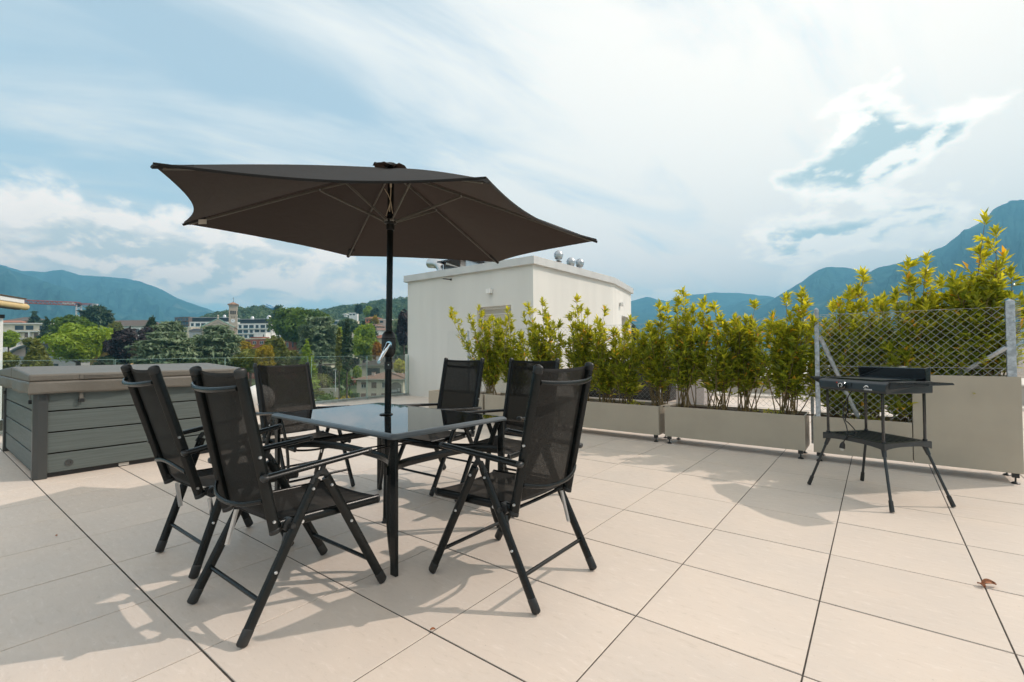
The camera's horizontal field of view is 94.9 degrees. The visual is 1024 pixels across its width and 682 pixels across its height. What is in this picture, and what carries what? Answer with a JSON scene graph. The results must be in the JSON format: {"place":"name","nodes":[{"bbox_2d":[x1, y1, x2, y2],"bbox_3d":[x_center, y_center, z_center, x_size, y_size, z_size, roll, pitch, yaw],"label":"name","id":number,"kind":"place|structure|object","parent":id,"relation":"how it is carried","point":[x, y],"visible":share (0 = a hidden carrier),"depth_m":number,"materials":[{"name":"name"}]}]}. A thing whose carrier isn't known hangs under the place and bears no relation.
{"place":"outdoors","nodes":[
{"label":"outdoors","id":0,"kind":"place"},
{"bbox_2d":[0,266,143,320],"bbox_3d":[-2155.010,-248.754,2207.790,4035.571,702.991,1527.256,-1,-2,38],"label":"mountain","id":1,"kind":"structure","parent":0,"point":[16,284],"depth_m":1780.86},
{"bbox_2d":[0,265,214,322],"bbox_3d":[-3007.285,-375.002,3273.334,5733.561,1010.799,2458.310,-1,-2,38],"label":"mountain","id":2,"kind":"structure","parent":0,"point":[144,301],"depth_m":2577.88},
{"bbox_2d":[250,385,258,411],"bbox_3d":[-4.652,1.063,8.649,0.524,0.530,0.524,-1,-2,38],"label":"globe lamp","id":3,"kind":"object","parent":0,"point":[254,393],"visible":0.12,"depth_m":8.43,"materials":[{"name":"white"}]},
{"bbox_2d":[0,395,1023,681],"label":"terrace floor","id":4,"kind":"structure","parent":0,"point":[76,605],"depth_m":2.30,"materials":[{"name":"tile"}]},
{"bbox_2d":[0,363,239,479],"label":"hot tub","id":5,"kind":"object","parent":4,"relation":"on","point":[61,420],"visible":0.66,"depth_m":4.51,"materials":[{"name":"grey"}]},
{"bbox_2d":[121,364,298,578],"bbox_3d":[-1.672,0.652,2.612,0.563,1.058,0.756,-1,-2,38],"label":"folding chair","id":6,"kind":"object","parent":4,"relation":"on","point":[176,458],"visible":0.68,"depth_m":2.42,"materials":[{"name":"black fabric"}]},
{"bbox_2d":[187,366,386,647],"bbox_3d":[-1.039,0.639,2.174,0.563,1.059,0.714,-1,-2,38],"label":"folding chair","id":7,"kind":"object","parent":4,"relation":"on","point":[243,476],"visible":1,"depth_m":2.03,"materials":[{"name":"black fabric"}]},
{"bbox_2d":[253,362,354,486],"bbox_3d":[-1.769,0.697,3.933,0.786,1.026,0.563,-1,-2,40],"label":"folding chair","id":8,"kind":"object","parent":4,"relation":"on","point":[284,388],"visible":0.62,"depth_m":4.06,"materials":[{"name":"black fabric"}]},
{"bbox_2d":[150,162,596,523],"bbox_3d":[-0.800,-0.004,3.112,2.566,2.381,2.723,-1,-2,38],"label":"parasol","id":9,"kind":"object","parent":4,"relation":"on","point":[389,210],"visible":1,"depth_m":3.25,"materials":[{"name":"black fabric"}]},
{"bbox_2d":[272,403,506,576],"bbox_3d":[-0.834,0.834,3.086,1.390,0.715,0.880,-1,-2,40],"label":"dining table","id":10,"kind":"object","parent":4,"relation":"on","point":[399,424],"visible":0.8,"depth_m":2.92,"materials":[{"name":"black glass"}]},
{"bbox_2d":[398,358,484,495],"bbox_3d":[-0.623,0.677,4.053,0.563,1.059,0.714,-1,-2,38],"label":"folding chair","id":11,"kind":"object","parent":4,"relation":"on","point":[460,385],"visible":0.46,"depth_m":4.18,"materials":[{"name":"black fabric"}]},
{"bbox_2d":[429,390,498,413],"bbox_3d":[-0.834,1.071,7.943,1.256,0.437,0.400,-1,-2,38],"label":"planter","id":12,"kind":"object","parent":4,"relation":"on","point":[433,396],"visible":0.17,"depth_m":8.04,"materials":[{"name":"stone"}]},
{"bbox_2d":[448,304,509,394],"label":"laurel shrub","id":13,"kind":"object","parent":12,"relation":"on","point":[491,376],"visible":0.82,"depth_m":7.57,"materials":[{"name":"green plant"}]},
{"bbox_2d":[485,393,505,415],"bbox_3d":[0.223,1.048,7.124,1.351,0.437,0.400,-1,-2,38],"label":"planter","id":14,"kind":"object","parent":4,"relation":"on","point":[494,401],"visible":0.13,"depth_m":7.26,"materials":[{"name":"stone"}]},
{"bbox_2d":[486,306,531,385],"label":"laurel shrub","id":15,"kind":"object","parent":14,"relation":"on","point":[511,351],"visible":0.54,"depth_m":7.34,"materials":[{"name":"green plant"}]},
{"bbox_2d":[522,297,565,368],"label":"laurel shrub","id":16,"kind":"object","parent":14,"relation":"on","point":[542,349],"visible":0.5,"depth_m":6.86,"materials":[{"name":"green plant"}]},
{"bbox_2d":[454,358,559,516],"bbox_3d":[0.000,0.663,3.583,0.563,1.059,0.714,-1,-2,37],"label":"folding chair","id":17,"kind":"object","parent":4,"relation":"on","point":[519,377],"visible":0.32,"depth_m":3.82,"materials":[{"name":"black fabric"}]},
{"bbox_2d":[429,362,596,614],"bbox_3d":[0.019,0.637,2.378,0.714,1.059,0.563,-1,-2,38],"label":"folding chair","id":18,"kind":"object","parent":4,"relation":"on","point":[550,434],"visible":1,"depth_m":2.22,"materials":[{"name":"black fabric"}]},
{"bbox_2d":[583,398,669,441],"bbox_3d":[1.339,1.023,6.258,1.406,0.437,0.400,-1,-2,38],"label":"planter","id":19,"kind":"object","parent":4,"relation":"on","point":[645,418],"visible":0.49,"depth_m":5.95,"materials":[{"name":"concrete"}]},
{"bbox_2d":[560,293,598,400],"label":"laurel shrub","id":20,"kind":"object","parent":19,"relation":"on","point":[581,342],"visible":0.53,"depth_m":6.56,"materials":[{"name":"green plant"}]},
{"bbox_2d":[584,305,625,402],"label":"laurel shrub","id":21,"kind":"object","parent":19,"relation":"on","point":[602,377],"visible":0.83,"depth_m":6.32,"materials":[{"name":"green plant"}]},
{"bbox_2d":[605,314,645,403],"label":"laurel shrub","id":22,"kind":"object","parent":19,"relation":"on","point":[627,374],"visible":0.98,"depth_m":6.03,"materials":[{"name":"green plant"}]},
{"bbox_2d":[634,298,682,405],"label":"laurel shrub","id":23,"kind":"object","parent":19,"relation":"on","point":[656,364],"visible":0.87,"depth_m":5.92,"materials":[{"name":"green plant"}]},
{"bbox_2d":[589,361,675,400],"bbox_3d":[2.555,0.911,11.199,2.680,0.855,0.680,-1,-2,38],"label":"garden cabinet","id":24,"kind":"object","parent":4,"relation":"on","point":[645,394],"visible":0.12,"depth_m":10.52,"materials":[{"name":"grey"}]},
{"bbox_2d":[676,365,711,404],"bbox_3d":[3.791,0.844,9.792,0.600,0.895,0.590,-1,-2,38],"label":"garden locker","id":25,"kind":"object","parent":4,"relation":"on","point":[700,395],"visible":0.13,"depth_m":9.49,"materials":[{"name":"grey"}]},
{"bbox_2d":[447,313,997,443],"bbox_3d":[1.606,0.421,6.353,7.042,1.440,0.036,-1,-2,38],"label":"wire fence","id":26,"kind":"object","parent":4,"relation":"on","point":[812,392],"visible":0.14,"depth_m":5.77,"materials":[{"name":"silver metal"}]},
{"bbox_2d":[665,403,809,458],"bbox_3d":[2.518,0.993,5.344,1.441,0.443,0.400,-1,-2,38],"label":"planter","id":27,"kind":"object","parent":4,"relation":"on","point":[771,429],"visible":0.98,"depth_m":5.13,"materials":[{"name":"concrete"}]},
{"bbox_2d":[664,286,713,407],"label":"laurel shrub","id":28,"kind":"object","parent":27,"relation":"on","point":[684,375],"visible":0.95,"depth_m":5.62,"materials":[{"name":"green plant"}]},
{"bbox_2d":[681,294,744,409],"bbox_3d":[2.351,0.128,5.462,0.716,1.365,0.473,-1,-2,38],"label":"laurel shrub","id":29,"kind":"object","parent":27,"relation":"on","point":[722,361],"visible":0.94,"depth_m":5.38,"materials":[{"name":"green plant"}]},
{"bbox_2d":[621,403,854,418],"bbox_3d":[2.562,0.788,5.272,2.801,0.040,0.154,-1,-2,38],"label":"hose","id":30,"kind":"object","parent":27,"relation":"on","point":[761,412],"visible":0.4,"depth_m":5.19,"materials":[{"name":"brown"}]},
{"bbox_2d":[720,298,781,411],"bbox_3d":[2.695,0.160,5.328,0.684,1.290,0.481,-1,-2,38],"label":"laurel shrub","id":31,"kind":"object","parent":27,"relation":"on","point":[749,377],"visible":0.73,"depth_m":5.30,"materials":[{"name":"green plant"}]},
{"bbox_2d":[749,285,824,414],"bbox_3d":[2.913,0.103,5.005,0.725,1.390,0.537,-1,-2,38],"label":"laurel shrub","id":32,"kind":"object","parent":27,"relation":"on","point":[786,375],"visible":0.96,"depth_m":4.94,"materials":[{"name":"green plant"}]},
{"bbox_2d":[813,412,912,461],"bbox_3d":[3.440,0.971,4.629,0.763,0.446,0.400,-1,-2,38],"label":"planter","id":33,"kind":"object","parent":4,"relation":"on","point":[904,454],"visible":0.71,"depth_m":4.49,"materials":[{"name":"concrete"}]},
{"bbox_2d":[796,283,874,417],"bbox_3d":[3.312,0.107,4.781,0.720,1.368,0.563,-1,-2,38],"label":"laurel shrub","id":34,"kind":"object","parent":33,"relation":"on","point":[835,305],"visible":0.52,"depth_m":4.72,"materials":[{"name":"green plant"}]},
{"bbox_2d":[826,266,899,420],"bbox_3d":[3.503,0.014,4.629,0.714,1.544,0.456,-1,-2,38],"label":"laurel shrub","id":35,"kind":"object","parent":33,"relation":"on","point":[860,306],"visible":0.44,"depth_m":4.61,"materials":[{"name":"green plant"}]},
{"bbox_2d":[865,255,939,421],"bbox_3d":[3.674,-0.023,4.415,0.588,1.607,0.522,-1,-2,38],"label":"laurel shrub","id":36,"kind":"object","parent":33,"relation":"in","point":[902,353],"visible":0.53,"depth_m":4.35,"materials":[{"name":"green plant"}]},
{"bbox_2d":[814,299,1016,419],"bbox_3d":[3.631,0.369,4.330,1.405,1.435,0.135,-1,-2,38],"label":"wire fence","id":37,"kind":"object","parent":33,"relation":"on","point":[1009,348],"visible":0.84,"depth_m":4.22,"materials":[{"name":"silver metal"}]},
{"bbox_2d":[1015,300,1022,373],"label":"wire ends","id":38,"kind":"object","parent":37,"relation":"attached to","point":[1017,310],"visible":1,"depth_m":3.86,"materials":[{"name":"metal"}]},
{"bbox_2d":[712,391,1023,410],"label":"ledge","id":39,"kind":"object","parent":4,"relation":"on","point":[757,395],"depth_m":10.88,"materials":[{"name":"stone"}]},
{"bbox_2d":[807,365,955,511],"bbox_3d":[2.769,0.683,3.592,0.554,0.983,0.956,0,-1,-11],"label":"electric barbecue","id":40,"kind":"object","parent":4,"relation":"on","point":[882,380],"visible":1,"depth_m":3.47,"materials":[{"name":"black metal"}]},
{"bbox_2d":[912,374,1023,484],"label":"planter","id":41,"kind":"object","parent":4,"relation":"on","point":[981,428],"visible":0.82,"depth_m":4.00,"materials":[{"name":"concrete"}]},
{"bbox_2d":[888,250,974,375],"bbox_3d":[3.896,-0.038,4.340,0.667,1.630,0.443,-1,-1,16],"label":"laurel shrub","id":42,"kind":"object","parent":41,"relation":"in","point":[933,296],"visible":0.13,"depth_m":4.33,"materials":[{"name":"green plant"}]},
{"bbox_2d":[913,279,1001,393],"bbox_3d":[3.983,0.079,4.247,0.672,1.393,0.499,-1,-2,43],"label":"laurel shrub","id":43,"kind":"object","parent":41,"relation":"in","point":[941,357],"visible":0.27,"depth_m":4.18,"materials":[{"name":"green plant"}]},
{"bbox_2d":[937,207,1023,375],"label":"laurel shrub","id":44,"kind":"object","parent":41,"relation":"in","point":[989,290],"visible":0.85,"depth_m":4.03,"materials":[{"name":"green plant"}]},
{"bbox_2d":[0,405,1023,681],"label":"floor joints","id":45,"kind":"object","parent":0,"point":[544,583],"depth_m":2.12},
{"bbox_2d":[404,255,633,396],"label":"stair house","id":46,"kind":"structure","parent":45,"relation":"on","point":[514,284],"depth_m":11.02,"materials":[{"name":"white paint"}]},
{"bbox_2d":[426,259,442,270],"bbox_3d":[-1.962,-1.871,12.307,0.607,0.659,0.258,-1,-2,38],"label":"bent duct","id":47,"kind":"object","parent":46,"relation":"on","point":[431,263],"visible":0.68,"depth_m":12.23,"materials":[{"name":"metal"}]},
{"bbox_2d":[437,259,484,269],"bbox_3d":[-1.247,-1.793,11.940,1.050,0.478,0.801,-1,-2,38],"label":"solar panel","id":48,"kind":"object","parent":46,"relation":"on","point":[448,263],"visible":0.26,"depth_m":11.88,"materials":[{"name":"grey glass"}]},
{"bbox_2d":[482,306,510,392],"bbox_3d":[-0.288,0.289,10.415,0.970,2.100,0.080,-1,-2,38],"label":"door","id":49,"kind":"structure","parent":46,"relation":"in","point":[499,312],"depth_m":10.46,"materials":[{"name":"grey metal"}]},
{"bbox_2d":[0,0,1023,311],"label":"sky","id":50,"kind":"structure","parent":0,"point":[757,147],"materials":[{"name":"white"}]},
{"bbox_2d":[252,351,807,392],"bbox_3d":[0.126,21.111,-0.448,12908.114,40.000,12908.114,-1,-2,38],"label":"ground","id":51,"kind":"structure","parent":0,"point":[353,388],"depth_m":196.47,"materials":[{"name":"green plant"}]},
{"bbox_2d":[0,314,4,420],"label":"awning post","id":52,"kind":"object","parent":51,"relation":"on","point":[1,338],"visible":0.88,"depth_m":7.89,"materials":[{"name":"white paint"}]},
{"bbox_2d":[0,294,29,309],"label":"awning","id":53,"kind":"object","parent":52,"relation":"attached to","point":[11,302],"visible":1,"depth_m":7.84,"materials":[{"name":"beige fabric"}]},
{"bbox_2d":[0,351,20,430],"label":"leafy tree","id":54,"kind":"object","parent":51,"relation":"on","point":[10,359],"visible":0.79,"depth_m":59.70,"materials":[{"name":"green plant"}]},
{"bbox_2d":[3,329,20,351],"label":"leafy tree","id":55,"kind":"object","parent":51,"relation":"on","point":[11,339],"visible":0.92,"depth_m":109.58,"materials":[{"name":"green plant"}]},
{"bbox_2d":[3,323,53,344],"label":"apartment block","id":56,"kind":"structure","parent":51,"relation":"on","point":[25,330],"depth_m":185.07,"materials":[{"name":"white concrete"}]},
{"bbox_2d":[19,338,53,366],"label":"spruce tree","id":57,"kind":"object","parent":51,"relation":"on","point":[37,350],"visible":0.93,"depth_m":71.40,"materials":[{"name":"green plant"}]},
{"bbox_2d":[35,316,53,341],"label":"spruce tree","id":58,"kind":"object","parent":51,"relation":"on","point":[45,327],"visible":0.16,"depth_m":149.27,"materials":[{"name":"green plant"}]},
{"bbox_2d":[10,342,89,366],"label":"barrel roof building","id":59,"kind":"structure","parent":51,"relation":"on","point":[21,351],"depth_m":112.20,"materials":[{"name":"grey metal"}]},
{"bbox_2d":[24,300,98,315],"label":"tower crane","id":60,"kind":"object","parent":51,"relation":"on","point":[78,304],"visible":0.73,"depth_m":329.62,"materials":[{"name":"red"}]},
{"bbox_2d":[48,314,97,334],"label":"leafy tree","id":61,"kind":"object","parent":51,"relation":"on","point":[57,321],"visible":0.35,"depth_m":117.61,"materials":[{"name":"green plant"}]},
{"bbox_2d":[40,322,112,365],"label":"leafy tree","id":62,"kind":"object","parent":51,"relation":"on","point":[77,344],"visible":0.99,"depth_m":89.89,"materials":[{"name":"green plant"}]},
{"bbox_2d":[76,304,115,328],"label":"cedar tree","id":63,"kind":"object","parent":51,"relation":"on","point":[100,315],"visible":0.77,"depth_m":183.03,"materials":[{"name":"green plant"}]},
{"bbox_2d":[92,354,124,364],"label":"leafy tree","id":64,"kind":"object","parent":51,"relation":"on","point":[107,362],"visible":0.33,"depth_m":86.66,"materials":[{"name":"green plant"}]},
{"bbox_2d":[102,326,146,363],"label":"leafy tree","id":65,"kind":"object","parent":51,"relation":"on","point":[116,342],"visible":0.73,"depth_m":87.97,"materials":[{"name":"purple plant"}]},
{"bbox_2d":[112,320,158,335],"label":"house","id":66,"kind":"structure","parent":51,"relation":"on","point":[138,325],"depth_m":236.19,"materials":[{"name":"grey stone"}]},
{"bbox_2d":[123,331,210,363],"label":"cedar tree","id":67,"kind":"object","parent":51,"relation":"on","point":[161,347],"visible":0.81,"depth_m":75.45,"materials":[{"name":"green plant"}]},
{"bbox_2d":[149,319,188,339],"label":"cedar tree","id":68,"kind":"object","parent":51,"relation":"on","point":[168,326],"visible":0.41,"depth_m":82.81,"materials":[{"name":"green plant"}]},
{"bbox_2d":[174,317,191,326],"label":"apartment block","id":69,"kind":"structure","parent":51,"relation":"on","point":[185,321],"depth_m":379.01,"materials":[{"name":"white concrete"}]},
{"bbox_2d":[190,317,239,327],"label":"apartment block","id":70,"kind":"structure","parent":51,"relation":"on","point":[198,321],"depth_m":321.73,"materials":[{"name":"white concrete"}]},
{"bbox_2d":[192,324,244,366],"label":"cedar tree","id":71,"kind":"object","parent":51,"relation":"on","point":[219,343],"visible":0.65,"depth_m":82.15,"materials":[{"name":"green plant"}]},
{"bbox_2d":[200,315,237,334],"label":"church","id":72,"kind":"structure","parent":51,"relation":"on","point":[217,321],"depth_m":197.93,"materials":[{"name":"stone"}]},
{"bbox_2d":[227,297,238,333],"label":"bell tower","id":73,"kind":"structure","parent":51,"relation":"on","point":[233,313],"depth_m":230.92,"materials":[{"name":"stone"}]},
{"bbox_2d":[231,348,257,386],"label":"leafy tree","id":74,"kind":"object","parent":51,"relation":"on","point":[240,361],"visible":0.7,"depth_m":80.31,"materials":[{"name":"green plant"}]},
{"bbox_2d":[245,338,270,378],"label":"brick house","id":75,"kind":"structure","parent":51,"relation":"on","point":[258,342],"depth_m":165.02,"materials":[{"name":"red brick"}]},
{"bbox_2d":[238,319,279,339],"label":"apartment block","id":76,"kind":"structure","parent":51,"relation":"on","point":[247,328],"depth_m":310.72,"materials":[{"name":"white paint"}]},
{"bbox_2d":[254,343,275,365],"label":"leafy tree","id":77,"kind":"object","parent":51,"relation":"on","point":[264,355],"visible":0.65,"depth_m":73.32,"materials":[{"name":"yellow plant"}]},
{"bbox_2d":[264,335,290,365],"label":"leafy tree","id":78,"kind":"object","parent":51,"relation":"on","point":[280,349],"visible":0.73,"depth_m":89.12,"materials":[{"name":"green plant"}]},
{"bbox_2d":[285,350,301,364],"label":"leafy tree","id":79,"kind":"object","parent":51,"relation":"on","point":[295,356],"visible":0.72,"depth_m":99.23,"materials":[{"name":"green plant"}]},
{"bbox_2d":[266,307,335,342],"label":"leafy tree","id":80,"kind":"object","parent":51,"relation":"on","point":[286,323],"visible":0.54,"depth_m":154.85,"materials":[{"name":"green plant"}]},
{"bbox_2d":[298,339,320,388],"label":"spruce tree","id":81,"kind":"object","parent":51,"relation":"on","point":[306,356],"visible":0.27,"depth_m":99.56,"materials":[{"name":"green plant"}]},
{"bbox_2d":[295,316,342,374],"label":"cedar tree","id":82,"kind":"object","parent":51,"relation":"on","point":[319,333],"visible":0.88,"depth_m":107.21,"materials":[{"name":"green plant"}]},
{"bbox_2d":[316,374,333,387],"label":"leafy tree","id":83,"kind":"object","parent":51,"relation":"on","point":[326,380],"visible":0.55,"depth_m":104.68,"materials":[{"name":"green plant"}]},
{"bbox_2d":[316,365,336,380],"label":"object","id":84,"kind":"object","parent":51,"relation":"on","point":[327,370],"visible":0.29,"depth_m":116.47,"materials":[{"name":"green plant"}]},
{"bbox_2d":[334,328,342,398],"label":"cypress tree","id":85,"kind":"object","parent":51,"relation":"on","point":[337,355],"visible":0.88,"depth_m":87.68,"materials":[{"name":"green plant"}]},
{"bbox_2d":[333,360,353,385],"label":"spruce tree","id":86,"kind":"object","parent":51,"relation":"on","point":[343,377],"visible":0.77,"depth_m":106.75,"materials":[{"name":"green plant"}]},
{"bbox_2d":[339,318,353,397],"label":"cypress tree","id":87,"kind":"object","parent":51,"relation":"on","point":[347,351],"visible":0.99,"depth_m":85.61,"materials":[{"name":"green plant"}]},
{"bbox_2d":[337,318,360,331],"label":"leafy tree","id":88,"kind":"object","parent":51,"relation":"on","point":[354,324],"visible":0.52,"depth_m":227.17,"materials":[{"name":"green plant"}]},
{"bbox_2d":[352,323,378,362],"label":"leafy tree","id":89,"kind":"object","parent":51,"relation":"on","point":[364,339],"visible":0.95,"depth_m":147.66,"materials":[{"name":"green plant"}]},
{"bbox_2d":[371,341,381,359],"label":"leafy tree","id":90,"kind":"object","parent":51,"relation":"on","point":[376,350],"visible":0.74,"depth_m":144.95,"materials":[{"name":"orange plant"}]},
{"bbox_2d":[351,372,404,396],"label":"house","id":91,"kind":"structure","parent":51,"relation":"on","point":[375,384],"depth_m":107.79,"materials":[{"name":"beige paint"}]},
{"bbox_2d":[358,356,402,376],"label":"house","id":92,"kind":"structure","parent":51,"relation":"on","point":[374,366],"depth_m":136.36,"materials":[{"name":"grey stone"}]},
{"bbox_2d":[393,358,404,372],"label":"leafy tree","id":93,"kind":"object","parent":51,"relation":"on","point":[399,365],"visible":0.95,"depth_m":118.97,"materials":[{"name":"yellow plant"}]},
{"bbox_2d":[392,318,407,360],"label":"leafy tree","id":94,"kind":"object","parent":51,"relation":"on","point":[399,351],"visible":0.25,"depth_m":138.20,"materials":[{"name":"green plant"}]},
{"bbox_2d":[396,309,407,373],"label":"leafy tree","id":95,"kind":"object","parent":51,"relation":"on","point":[402,331],"visible":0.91,"depth_m":133.98,"materials":[{"name":"plant"}]},
{"bbox_2d":[714,346,1023,404],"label":"neighbour roof","id":96,"kind":"structure","parent":51,"relation":"on","point":[768,391],"depth_m":11.45,"materials":[{"name":"stone"}]},
{"bbox_2d":[631,298,772,322],"bbox_3d":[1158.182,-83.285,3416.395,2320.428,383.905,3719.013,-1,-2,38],"label":"mountain","id":97,"kind":"structure","parent":0,"point":[741,307],"depth_m":2948.41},
{"bbox_2d":[631,292,773,317],"bbox_3d":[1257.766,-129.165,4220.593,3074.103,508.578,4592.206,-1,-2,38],"label":"mountain","id":98,"kind":"structure","parent":0,"point":[645,305],"depth_m":3567.15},
{"bbox_2d":[633,267,868,350],"bbox_3d":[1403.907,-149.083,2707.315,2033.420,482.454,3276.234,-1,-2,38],"label":"mountain","id":99,"kind":"structure","parent":0,"point":[823,282],"depth_m":2271.58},
{"bbox_2d":[695,199,1023,354],"bbox_3d":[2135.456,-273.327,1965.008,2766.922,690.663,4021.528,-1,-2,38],"label":"mountain","id":100,"kind":"structure","parent":0,"point":[1009,215],"depth_m":1609.78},
{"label":"building under terrace","id":101,"kind":"structure","parent":0,"visible":0},
{"bbox_2d":[0,395,411,436],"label":"terrace edge","id":102,"kind":"object","parent":101,"relation":"on","point":[343,402],"visible":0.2,"depth_m":10.66,"materials":[{"name":"stone"}]},
{"bbox_2d":[311,356,366,404],"bbox_3d":[-3.804,0.846,10.412,0.080,1.020,1.352,-1,-2,38],"label":"glass pane","id":103,"kind":"object","parent":102,"relation":"on","point":[340,400],"visible":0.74,"depth_m":10.42,"materials":[{"name":"teal"}]},
{"bbox_2d":[367,355,409,399],"bbox_3d":[-3.002,0.863,11.444,0.080,1.020,1.232,-1,-2,38],"label":"glass pane","id":104,"kind":"object","parent":102,"relation":"on","point":[383,396],"visible":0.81,"depth_m":11.62,"materials":[{"name":"teal"}]},
{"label":"hills","id":105,"kind":"structure","parent":0,"visible":0},
{"bbox_2d":[200,305,335,343],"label":"hillside wood","id":106,"kind":"object","parent":105,"relation":"on","point":[259,312],"visible":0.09,"depth_m":457.78,"materials":[{"name":"green plant"}]},
{"bbox_3d":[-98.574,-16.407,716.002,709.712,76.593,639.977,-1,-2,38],"label":"hills","id":107,"kind":"structure","parent":0,"visible":0},
{"bbox_2d":[320,297,407,333],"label":"hillside wood","id":108,"kind":"object","parent":107,"relation":"on","point":[398,307],"visible":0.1,"depth_m":564.13,"materials":[{"name":"green plant"}]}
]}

